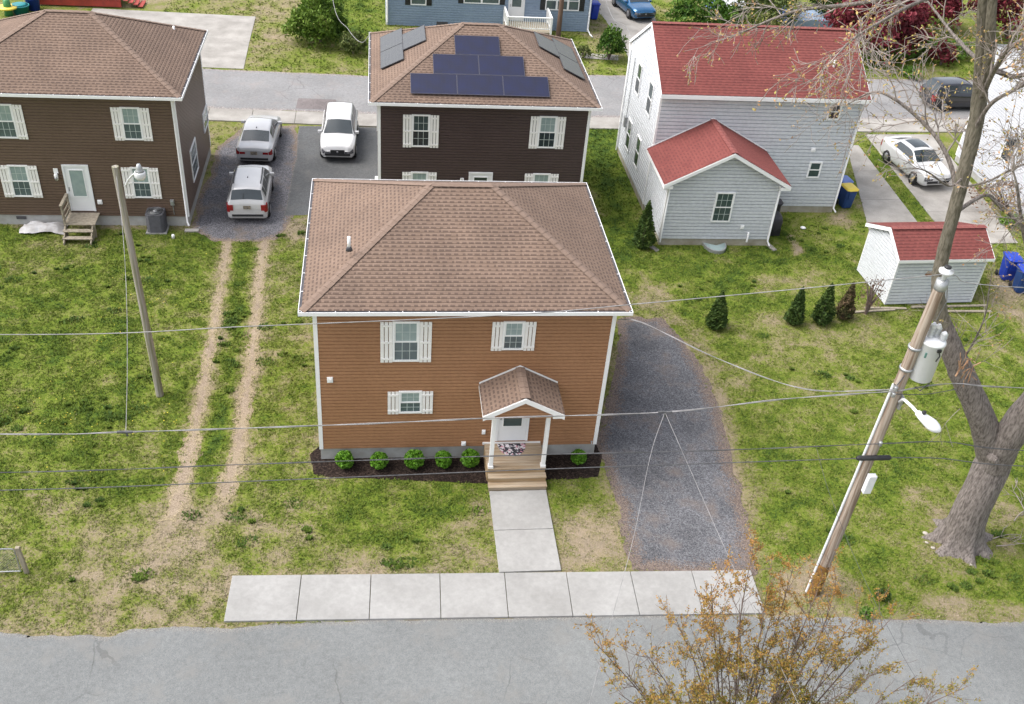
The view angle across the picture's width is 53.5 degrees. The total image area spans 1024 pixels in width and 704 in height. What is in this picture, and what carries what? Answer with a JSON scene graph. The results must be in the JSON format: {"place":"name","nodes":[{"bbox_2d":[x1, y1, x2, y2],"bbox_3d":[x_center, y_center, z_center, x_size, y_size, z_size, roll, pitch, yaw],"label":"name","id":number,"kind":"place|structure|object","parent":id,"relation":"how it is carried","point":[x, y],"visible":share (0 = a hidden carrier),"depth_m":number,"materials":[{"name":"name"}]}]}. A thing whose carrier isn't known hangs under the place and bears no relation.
{"place":"outdoors","nodes":[
{"label":"outdoors","id":0,"kind":"place"},
{"bbox_2d":[91,8,255,68],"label":"concrete driveway","id":1,"kind":"structure","parent":0,"point":[226,42],"depth_m":64.95,"materials":[{"name":"concrete"}]},
{"bbox_2d":[284,126,377,215],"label":"parking asphalt","id":2,"kind":"structure","parent":0,"point":[311,162],"depth_m":50.74,"materials":[{"name":"asphalt"}]},
{"bbox_2d":[318,102,358,157],"bbox_3d":[-8.862,-11.398,52.171,2.056,1.715,4.440,0,36,-7],"label":"parked car","id":3,"kind":"object","parent":2,"relation":"on","point":[339,131],"visible":1,"depth_m":51.23,"materials":[{"name":"white paint"}]},
{"bbox_2d":[224,570,764,622],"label":"pavement","id":4,"kind":"structure","parent":0,"point":[277,598],"depth_m":29.28,"materials":[{"name":"concrete"}]},
{"bbox_2d":[0,0,1023,636],"bbox_3d":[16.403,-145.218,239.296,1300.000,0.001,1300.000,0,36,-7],"label":"ground","id":5,"kind":"structure","parent":0,"point":[580,556],"depth_m":35.17,"materials":[{"name":"plant"}]},
{"bbox_2d":[0,0,16,16],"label":"toy table","id":6,"kind":"object","parent":5,"relation":"on","point":[6,7],"visible":1,"depth_m":63.80,"materials":[{"name":"yellow plastic"}]},
{"bbox_2d":[0,546,28,573],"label":"chain link gate","id":7,"kind":"structure","parent":5,"relation":"on","point":[18,551],"depth_m":28.54,"materials":[{"name":"grey metal"}]},
{"bbox_2d":[11,2,29,14],"bbox_3d":[-31.224,-21.832,64.564,1.166,0.630,1.166,0,36,-7],"label":"plastic tub","id":8,"kind":"object","parent":5,"relation":"on","point":[22,8],"visible":0.94,"depth_m":64.31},
{"bbox_2d":[19,221,67,234],"bbox_3d":[-20.145,-5.419,43.721,1.921,0.319,0.958,0,36,-7],"label":"tarpaulin","id":9,"kind":"object","parent":5,"relation":"on","point":[40,226],"visible":0.91,"depth_m":43.52,"materials":[{"name":"plastic"}]},
{"bbox_2d":[59,193,99,244],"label":"wooden steps","id":10,"kind":"structure","parent":5,"relation":"on","point":[78,218],"depth_m":43.22,"materials":[{"name":"brown wood"}]},
{"bbox_2d":[40,0,145,6],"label":"red picket deck","id":11,"kind":"structure","parent":5,"relation":"on","point":[108,3],"depth_m":66.30,"materials":[{"name":"wood"}]},
{"bbox_2d":[0,9,210,225],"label":"hip roof house","id":12,"kind":"structure","parent":5,"relation":"on","point":[89,100],"depth_m":42.29,"materials":[{"name":"brown"}]},
{"bbox_2d":[0,104,18,138],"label":"window","id":13,"kind":"structure","parent":12,"relation":"in","point":[8,129],"depth_m":41.29,"materials":[{"name":"white plastic"}]},
{"bbox_2d":[6,165,33,196],"bbox_3d":[-20.696,-7.198,42.813,0.800,1.470,0.050,0,36,-7],"label":"window","id":14,"kind":"structure","parent":12,"relation":"in","point":[19,177],"depth_m":42.80,"materials":[{"name":"white plastic"}]},
{"bbox_2d":[61,164,96,210],"bbox_3d":[-18.429,-6.965,43.263,1.070,2.170,0.087,0,36,-7],"label":"door","id":15,"kind":"structure","parent":12,"relation":"in","point":[77,180],"depth_m":43.24,"materials":[{"name":"paint"}]},
{"bbox_2d":[119,107,143,139],"bbox_3d":[-15.655,-9.397,41.855,0.780,1.440,0.050,0,36,-7],"label":"window","id":16,"kind":"structure","parent":12,"relation":"in","point":[130,116],"depth_m":41.84,"materials":[{"name":"white plastic"}]},
{"bbox_2d":[129,167,152,197],"bbox_3d":[-15.827,-7.233,43.444,0.780,1.440,0.050,0,36,-7],"label":"window","id":17,"kind":"structure","parent":12,"relation":"in","point":[141,189],"depth_m":43.54,"materials":[{"name":"white plastic"}]},
{"bbox_2d":[189,137,198,182],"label":"window","id":18,"kind":"structure","parent":12,"relation":"in","point":[193,150],"depth_m":45.88,"materials":[{"name":"white plastic"}]},
{"bbox_2d":[112,163,163,396],"bbox_3d":[-11.683,-1.969,32.739,1.199,9.189,0.340,22,39,21],"label":"utility pole","id":19,"kind":"object","parent":5,"relation":"on","point":[139,173],"visible":1,"depth_m":32.50,"materials":[{"name":"wood"}]},
{"bbox_2d":[145,207,169,234],"bbox_3d":[-15.467,-5.730,44.234,0.880,0.982,0.840,0,36,-7],"label":"air conditioner","id":20,"kind":"object","parent":5,"relation":"on","point":[156,220],"visible":1,"depth_m":43.98,"materials":[{"name":"metal"}]},
{"bbox_2d":[156,241,231,522],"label":"wheel track","id":21,"kind":"structure","parent":5,"relation":"on","point":[177,494],"depth_m":34.97,"materials":[{"name":"soil"}]},
{"bbox_2d":[215,239,270,502],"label":"wheel track","id":22,"kind":"structure","parent":5,"relation":"on","point":[240,443],"depth_m":35.81,"materials":[{"name":"soil"}]},
{"bbox_2d":[191,125,296,241],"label":"parking gravel","id":23,"kind":"structure","parent":5,"relation":"on","point":[214,222],"depth_m":47.29,"materials":[{"name":"gravel"}]},
{"bbox_2d":[226,164,273,217],"bbox_3d":[-11.976,-7.647,46.606,2.056,1.804,4.310,-1,37,-8],"label":"parked car","id":24,"kind":"object","parent":23,"relation":"on","point":[250,189],"visible":1,"depth_m":45.09,"materials":[{"name":"silver metal"}]},
{"bbox_2d":[236,115,281,160],"bbox_3d":[-12.739,-11.042,51.368,2.056,1.538,4.680,1,36,-6],"label":"parked car","id":25,"kind":"object","parent":23,"relation":"on","point":[259,137],"visible":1,"depth_m":50.00,"materials":[{"name":"silver metal"}]},
{"bbox_2d":[280,0,350,48],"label":"shrub","id":26,"kind":"object","parent":5,"relation":"on","point":[305,15],"visible":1,"depth_m":62.57,"materials":[{"name":"green plant"}]},
{"bbox_2d":[338,30,366,54],"bbox_3d":[-9.826,-19.141,62.798,1.896,1.573,1.921,0,36,-7],"label":"shrub","id":27,"kind":"object","parent":5,"relation":"on","point":[347,39],"visible":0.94,"depth_m":62.41,"materials":[{"name":"green plant"}]},
{"bbox_2d":[310,444,601,483],"bbox_3d":[-1.773,3.675,33.834,9.800,0.001,2.123,0,36,-7],"label":"mulch bed","id":28,"kind":"object","parent":5,"relation":"on","point":[360,468],"visible":0.46,"depth_m":33.47,"materials":[{"name":"soil"}]},
{"bbox_2d":[334,450,353,468],"bbox_3d":[-5.460,3.506,33.084,0.657,0.689,0.648,0,36,-7],"label":"boxwood","id":29,"kind":"object","parent":28,"relation":"on","point":[344,456],"visible":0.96,"depth_m":32.91,"materials":[{"name":"green plant"}]},
{"bbox_2d":[370,451,388,469],"bbox_3d":[-4.330,3.557,33.168,0.629,0.668,0.638,-12,40,-22],"label":"boxwood","id":30,"kind":"object","parent":28,"relation":"on","point":[379,464],"visible":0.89,"depth_m":33.03,"materials":[{"name":"green plant"}]},
{"bbox_2d":[404,449,424,468],"bbox_3d":[-3.188,3.516,33.315,0.697,0.730,0.687,-27,47,-36],"label":"boxwood","id":31,"kind":"object","parent":28,"relation":"on","point":[413,463],"visible":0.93,"depth_m":33.15,"materials":[{"name":"green plant"}]},
{"bbox_2d":[435,450,451,468],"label":"boxwood","id":32,"kind":"object","parent":28,"relation":"on","point":[444,463],"visible":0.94,"depth_m":33.30,"materials":[{"name":"green plant"}]},
{"bbox_2d":[460,447,479,467],"bbox_3d":[-1.383,3.523,33.546,0.661,0.703,0.670,8,36,4],"label":"boxwood","id":33,"kind":"object","parent":28,"relation":"on","point":[469,462],"visible":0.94,"depth_m":33.40,"materials":[{"name":"green plant"}]},
{"bbox_2d":[570,449,586,464],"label":"boxwood","id":34,"kind":"object","parent":28,"relation":"on","point":[578,459],"visible":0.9,"depth_m":33.94,"materials":[{"name":"green plant"}]},
{"bbox_2d":[298,178,632,490],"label":"hip roof house","id":35,"kind":"structure","parent":5,"relation":"on","point":[382,249],"depth_m":31.70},
{"bbox_2d":[392,321,419,361],"bbox_3d":[-3.228,-0.316,30.969,0.820,1.500,0.050,0,36,-7],"label":"window","id":36,"kind":"structure","parent":35,"relation":"in","point":[405,334],"depth_m":30.95,"materials":[{"name":"white plastic"}]},
{"bbox_2d":[399,391,421,413],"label":"window","id":37,"kind":"structure","parent":35,"relation":"in","point":[410,402],"depth_m":32.39,"materials":[{"name":"white plastic"}]},
{"bbox_2d":[497,443,524,455],"bbox_3d":[0.011,3.234,33.609,0.940,0.014,0.620,0,36,-7],"label":"doormat","id":38,"kind":"object","parent":35,"relation":"on","point":[510,449],"visible":0.84,"depth_m":33.65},
{"bbox_2d":[495,418,529,440],"bbox_3d":[0.043,2.086,33.193,1.090,2.120,0.051,0,36,-7],"label":"door","id":39,"kind":"structure","parent":35,"relation":"in","point":[507,429],"depth_m":33.52,"materials":[{"name":"paint"}]},
{"bbox_2d":[501,321,525,349],"bbox_3d":[0.049,-0.502,31.272,0.680,1.070,0.050,0,36,-7],"label":"window","id":40,"kind":"structure","parent":35,"relation":"in","point":[513,336],"depth_m":31.25,"materials":[{"name":"white plastic"}]},
{"bbox_2d":[368,22,602,181],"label":"hip roof house","id":41,"kind":"structure","parent":5,"relation":"on","point":[472,137],"depth_m":44.06,"materials":[{"name":"brown"}]},
{"bbox_2d":[380,28,402,51],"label":"solar panel","id":42,"kind":"object","parent":41,"relation":"on","point":[391,39],"visible":1,"depth_m":46.53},
{"bbox_2d":[380,43,403,68],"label":"solar panel","id":43,"kind":"object","parent":41,"relation":"on","point":[391,55],"visible":1,"depth_m":44.93,"materials":[{"name":"glass"}]},
{"bbox_2d":[402,25,425,49],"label":"solar panel","id":44,"kind":"object","parent":41,"relation":"on","point":[413,37],"visible":1,"depth_m":45.60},
{"bbox_2d":[411,114,430,146],"bbox_3d":[-3.894,-9.448,43.438,0.790,1.480,0.050,0,36,-7],"label":"window","id":45,"kind":"structure","parent":41,"relation":"in","point":[420,137],"depth_m":43.43,"materials":[{"name":"white plastic"}]},
{"bbox_2d":[410,73,456,94],"bbox_3d":[-3.300,-11.279,42.882,1.950,0.122,1.100,0,62,-7],"label":"solar panel","id":46,"kind":"object","parent":41,"relation":"on","point":[428,83],"visible":1,"depth_m":42.82,"materials":[{"name":"glass"}]},
{"bbox_2d":[433,54,478,74],"bbox_3d":[-2.402,-12.280,43.525,1.950,0.122,1.100,0,62,-7],"label":"solar panel","id":47,"kind":"object","parent":41,"relation":"on","point":[455,64],"visible":1,"depth_m":43.47,"materials":[{"name":"glass"}]},
{"bbox_2d":[454,35,499,55],"bbox_3d":[-1.514,-13.280,44.166,1.950,0.122,1.100,0,62,-7],"label":"solar panel","id":48,"kind":"object","parent":41,"relation":"on","point":[477,45],"visible":1,"depth_m":44.11,"materials":[{"name":"glass"}]},
{"bbox_2d":[457,74,503,95],"bbox_3d":[-1.352,-11.292,43.135,1.950,0.122,1.100,0,62,-7],"label":"solar panel","id":49,"kind":"object","parent":41,"relation":"on","point":[485,85],"visible":1,"depth_m":43.08,"materials":[{"name":"glass"}]},
{"bbox_2d":[468,172,492,180],"bbox_3d":[-1.448,-7.081,45.525,1.070,2.120,0.051,0,36,-7],"label":"door","id":50,"kind":"structure","parent":41,"relation":"in","point":[473,176],"depth_m":45.01,"materials":[{"name":"paint"}]},
{"bbox_2d":[478,55,524,75],"bbox_3d":[-0.454,-12.292,43.778,1.950,0.122,1.100,0,62,-7],"label":"solar panel","id":51,"kind":"object","parent":41,"relation":"on","point":[503,65],"visible":1,"depth_m":43.72,"materials":[{"name":"glass"}]},
{"bbox_2d":[503,76,549,96],"bbox_3d":[0.597,-11.304,43.389,1.950,0.122,1.100,0,62,-7],"label":"solar panel","id":52,"kind":"object","parent":41,"relation":"on","point":[524,86],"visible":1,"depth_m":43.33,"materials":[{"name":"glass"}]},
{"bbox_2d":[534,31,559,57],"bbox_3d":[1.572,-14.040,46.508,1.100,0.122,1.950,22,31,-22],"label":"solar panel","id":53,"kind":"object","parent":41,"relation":"on","point":[546,44],"visible":1,"depth_m":46.39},
{"bbox_2d":[537,116,557,147],"bbox_3d":[1.529,-9.531,44.108,0.800,1.480,0.050,0,36,-7],"label":"window","id":54,"kind":"structure","parent":41,"relation":"in","point":[547,129],"depth_m":44.08,"materials":[{"name":"white plastic"}]},
{"bbox_2d":[552,38,577,62],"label":"solar panel","id":55,"kind":"object","parent":41,"relation":"on","point":[564,49],"visible":0.93,"depth_m":47.35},
{"bbox_2d":[558,53,584,79],"bbox_3d":[2.648,-12.848,45.810,1.100,0.122,1.950,22,31,-22],"label":"solar panel","id":56,"kind":"object","parent":41,"relation":"on","point":[571,66],"visible":1,"depth_m":45.68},
{"bbox_2d":[385,0,592,37],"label":"blue house","id":57,"kind":"structure","parent":5,"relation":"on","point":[576,16],"depth_m":68.02,"materials":[{"name":"grey"}]},
{"bbox_2d":[508,0,524,20],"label":"door","id":58,"kind":"structure","parent":57,"relation":"in","point":[515,7],"depth_m":68.10,"materials":[{"name":"paint"}]},
{"bbox_2d":[503,6,552,34],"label":"porch deck","id":59,"kind":"structure","parent":5,"relation":"on","point":[543,27],"depth_m":67.08,"materials":[{"name":"white wood"}]},
{"bbox_2d":[556,0,563,36],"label":"utility pole","id":60,"kind":"object","parent":5,"relation":"on","point":[559,18],"visible":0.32,"depth_m":67.33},
{"bbox_2d":[595,23,628,61],"bbox_3d":[6.373,-19.865,64.999,2.209,2.461,2.146,0,36,-7],"label":"shrub","id":61,"kind":"object","parent":5,"relation":"on","point":[613,37],"visible":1,"depth_m":64.58,"materials":[{"name":"green plant"}]},
{"bbox_2d":[631,200,657,248],"bbox_3d":[6.084,-5.710,45.595,1.184,2.490,1.122,0,36,-7],"label":"arborvitae","id":62,"kind":"object","parent":5,"relation":"on","point":[645,227],"visible":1,"depth_m":45.60,"materials":[{"name":"green plant"}]},
{"bbox_2d":[663,0,745,23],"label":"shrub","id":63,"kind":"object","parent":5,"relation":"on","point":[690,11],"visible":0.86,"depth_m":70.39,"materials":[{"name":"green plant"}]},
{"bbox_2d":[705,290,728,330],"bbox_3d":[8.359,-1.737,40.947,0.955,1.900,1.004,17,38,16],"label":"arborvitae","id":64,"kind":"object","parent":5,"relation":"on","point":[717,315],"visible":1,"depth_m":40.83,"materials":[{"name":"green plant"}]},
{"bbox_2d":[616,21,872,253],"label":"gabled house","id":65,"kind":"structure","parent":5,"relation":"on","point":[709,165],"depth_m":46.73,"materials":[{"name":"grey"}]},
{"bbox_2d":[633,134,641,169],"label":"window","id":66,"kind":"structure","parent":65,"relation":"in","point":[638,141],"depth_m":49.87,"materials":[{"name":"white plastic"}]},
{"bbox_2d":[634,60,642,97],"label":"window","id":67,"kind":"structure","parent":65,"relation":"in","point":[640,67],"depth_m":49.56,"materials":[{"name":"white plastic"}]},
{"bbox_2d":[645,79,654,117],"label":"window","id":68,"kind":"structure","parent":65,"relation":"in","point":[650,94],"depth_m":47.52,"materials":[{"name":"white plastic"}]},
{"bbox_2d":[710,192,735,221],"bbox_3d":[9.491,-6.506,45.720,0.890,1.490,0.050,0,36,-7],"label":"window","id":69,"kind":"structure","parent":65,"relation":"in","point":[724,201],"depth_m":45.71,"materials":[{"name":"white plastic"}]},
{"bbox_2d":[806,162,822,177],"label":"window","id":70,"kind":"structure","parent":65,"relation":"in","point":[814,169],"depth_m":48.84,"materials":[{"name":"white plastic"}]},
{"bbox_2d":[730,0,806,25],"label":"shrub","id":71,"kind":"object","parent":5,"relation":"on","point":[781,4],"visible":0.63,"depth_m":71.15,"materials":[{"name":"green plant"}]},
{"bbox_2d":[770,210,782,235],"bbox_3d":[12.351,-6.124,48.057,0.725,1.050,0.880,0,36,-7],"label":"covered grill","id":72,"kind":"object","parent":5,"relation":"on","point":[777,224],"visible":0.48,"depth_m":47.72,"materials":[{"name":"black plastic"}]},
{"bbox_2d":[573,523,982,703],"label":"budding tree","id":73,"kind":"object","parent":5,"relation":"on","point":[784,664],"visible":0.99,"depth_m":20.99,"materials":[{"name":"brown plant"}]},
{"bbox_2d":[782,286,805,325],"bbox_3d":[11.695,-1.914,41.607,0.912,1.885,0.883,28,42,28],"label":"arborvitae","id":74,"kind":"object","parent":5,"relation":"on","point":[794,313],"visible":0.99,"depth_m":41.56,"materials":[{"name":"green plant"}]},
{"bbox_2d":[779,6,832,27],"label":"covered trailer","id":75,"kind":"object","parent":5,"relation":"on","point":[809,23],"visible":0.41,"depth_m":72.65,"materials":[{"name":"grey"}]},
{"bbox_2d":[810,283,836,325],"bbox_3d":[12.915,-2.004,41.718,0.996,2.073,0.996,20,39,19],"label":"arborvitae","id":76,"kind":"object","parent":5,"relation":"on","point":[824,310],"visible":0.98,"depth_m":41.65,"materials":[{"name":"green plant"}]},
{"bbox_2d":[835,282,856,319],"bbox_3d":[13.964,-2.162,42.208,0.946,1.900,0.883,0,36,-7],"label":"arborvitae","id":77,"kind":"object","parent":5,"relation":"on","point":[847,301],"visible":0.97,"depth_m":42.13,"materials":[{"name":"brown plant"}]},
{"bbox_2d":[836,183,858,207],"bbox_3d":[16.725,-7.790,50.752,0.672,1.173,0.932,-5,37,-14],"label":"wheelie bin","id":78,"kind":"object","parent":5,"relation":"on","point":[848,192],"visible":0.91,"depth_m":50.47,"materials":[{"name":"blue plastic"}]},
{"bbox_2d":[676,0,1023,567],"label":"bare tree","id":79,"kind":"object","parent":5,"relation":"on","point":[958,532],"visible":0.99,"depth_m":25.43,"materials":[{"name":"grey plant"}]},
{"bbox_2d":[857,276,885,314],"bbox_3d":[14.977,-2.423,42.536,0.994,2.097,1.084,0,36,-7],"label":"shrub","id":80,"kind":"object","parent":5,"relation":"on","point":[870,294],"visible":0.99,"depth_m":42.49,"materials":[{"name":"brown plant"}]},
{"bbox_2d":[819,0,935,64],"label":"red leaf tree","id":81,"kind":"object","parent":5,"relation":"on","point":[915,15],"visible":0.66,"depth_m":66.77,"materials":[{"name":"plant"}]},
{"bbox_2d":[805,265,953,596],"bbox_3d":[9.857,3.093,26.486,1.321,11.507,2.200,0,36,-7],"label":"utility pole","id":82,"kind":"object","parent":5,"relation":"on","point":[922,357],"visible":0.98,"depth_m":25.64,"materials":[{"name":"wood"}]},
{"bbox_2d":[0,458,855,490],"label":"overhead wire","id":83,"kind":"object","parent":82,"relation":"attached to","point":[420,474],"visible":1,"depth_m":25.84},
{"bbox_2d":[0,443,878,472],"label":"overhead wire","id":84,"kind":"object","parent":82,"relation":"attached to","point":[433,458],"visible":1,"depth_m":25.55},
{"bbox_2d":[0,391,896,434],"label":"overhead wire","id":85,"kind":"object","parent":82,"relation":"attached to","point":[441,419],"visible":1,"depth_m":24.87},
{"bbox_2d":[0,274,942,334],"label":"overhead wire","id":86,"kind":"object","parent":82,"relation":"attached to","point":[464,317],"visible":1,"depth_m":23.11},
{"bbox_2d":[618,319,892,391],"bbox_3d":[6.628,-0.116,28.674,8.581,2.332,0.567,31,43,31],"label":"overhead wire","id":87,"kind":"object","parent":82,"relation":"attached to","point":[758,374],"visible":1,"depth_m":29.03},
{"bbox_2d":[897,383,1023,391],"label":"overhead wire","id":88,"kind":"object","parent":82,"relation":"attached to","point":[960,383],"visible":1,"depth_m":26.05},
{"bbox_2d":[860,41,900,64],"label":"shrub","id":89,"kind":"object","parent":5,"relation":"on","point":[889,58],"visible":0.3,"depth_m":67.78,"materials":[{"name":"green plant"}]},
{"bbox_2d":[857,222,994,303],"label":"garden shed","id":90,"kind":"structure","parent":5,"relation":"on","point":[893,250],"depth_m":43.25,"materials":[{"name":"grey"}]},
{"bbox_2d":[892,0,966,28],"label":"red leaf tree","id":91,"kind":"object","parent":5,"relation":"on","point":[951,6],"visible":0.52,"depth_m":73.63,"materials":[{"name":"plant"}]},
{"bbox_2d":[927,39,957,66],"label":"shrub","id":92,"kind":"object","parent":5,"relation":"on","point":[947,54],"visible":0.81,"depth_m":68.54,"materials":[{"name":"red plant"}]},
{"bbox_2d":[954,42,1023,216],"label":"white house","id":93,"kind":"structure","parent":5,"relation":"on","point":[996,110],"depth_m":52.39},
{"bbox_2d":[968,176,1018,210],"bbox_3d":[25.099,-7.983,51.475,4.496,1.988,2.649,0,36,-7],"label":"shrub","id":94,"kind":"object","parent":5,"relation":"on","point":[999,200],"visible":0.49,"depth_m":51.28,"materials":[{"name":"brown plant"}]},
{"bbox_2d":[967,0,1023,40],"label":"red leaf tree","id":95,"kind":"object","parent":5,"relation":"on","point":[1004,4],"visible":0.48,"depth_m":72.45,"materials":[{"name":"plant"}]},
{"bbox_2d":[992,479,1023,545],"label":"fallen branches","id":96,"kind":"object","parent":5,"relation":"on","point":[1013,520],"visible":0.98,"depth_m":32.95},
{"bbox_2d":[995,251,1023,280],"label":"wheelie bin","id":97,"kind":"object","parent":5,"relation":"on","point":[1009,269],"visible":0.86,"depth_m":45.81,"materials":[{"name":"blue plastic"}]},
{"bbox_2d":[1008,263,1023,292],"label":"wheelie bin","id":98,"kind":"object","parent":5,"relation":"on","point":[1018,278],"visible":0.81,"depth_m":45.14,"materials":[{"name":"blue plastic"}]},
{"bbox_2d":[0,615,1023,703],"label":"front road","id":99,"kind":"structure","parent":0,"point":[549,660],"depth_m":27.48,"materials":[{"name":"asphalt"}]},
{"bbox_2d":[489,490,560,572],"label":"front path","id":100,"kind":"structure","parent":0,"point":[524,536],"depth_m":31.41,"materials":[{"name":"concrete"}]},
{"bbox_2d":[202,68,972,118],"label":"road","id":101,"kind":"structure","parent":0,"point":[251,90],"depth_m":58.88,"materials":[{"name":"asphalt"}]},
{"bbox_2d":[296,98,335,108],"bbox_3d":[-10.894,-13.805,56.588,2.177,0.001,1.509,0,36,-7],"label":"road patch","id":102,"kind":"object","parent":101,"relation":"on","point":[304,103],"visible":0.83,"depth_m":56.61,"materials":[{"name":"concrete"}]},
{"bbox_2d":[919,77,972,111],"bbox_3d":[27.583,-16.010,62.878,4.300,1.739,2.056,-3,37,-11],"label":"parked car","id":103,"kind":"object","parent":101,"relation":"on","point":[960,97],"visible":0.48,"depth_m":62.06,"materials":[{"name":"black paint"}]},
{"bbox_2d":[208,108,967,132],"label":"pavement","id":104,"kind":"structure","parent":0,"point":[286,117],"depth_m":55.55,"materials":[{"name":"concrete"}]},
{"bbox_2d":[599,0,655,57],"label":"blue house driveway","id":105,"kind":"structure","parent":0,"point":[634,26],"depth_m":72.19,"materials":[{"name":"concrete"}]},
{"bbox_2d":[612,0,655,18],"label":"parked car","id":106,"kind":"object","parent":105,"relation":"on","point":[639,8],"visible":1,"depth_m":72.03,"materials":[{"name":"blue paint"}]},
{"bbox_2d":[596,316,757,575],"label":"gravel driveway","id":107,"kind":"structure","parent":0,"point":[657,371],"depth_m":34.66,"materials":[{"name":"gravel"}]},
{"bbox_2d":[849,145,916,228],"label":"side driveway","id":108,"kind":"structure","parent":0,"point":[882,203],"depth_m":52.32,"materials":[{"name":"concrete"}]},
{"bbox_2d":[865,134,1017,242],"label":"long driveway","id":109,"kind":"structure","parent":0,"point":[933,200],"depth_m":52.42,"materials":[{"name":"concrete"}]},
{"bbox_2d":[880,135,950,185],"bbox_3d":[21.659,-10.323,54.450,2.112,1.623,4.447,-5,37,-14],"label":"parked car","id":110,"kind":"object","parent":109,"relation":"on","point":[911,146],"visible":0.88,"depth_m":53.76,"materials":[{"name":"white paint"}]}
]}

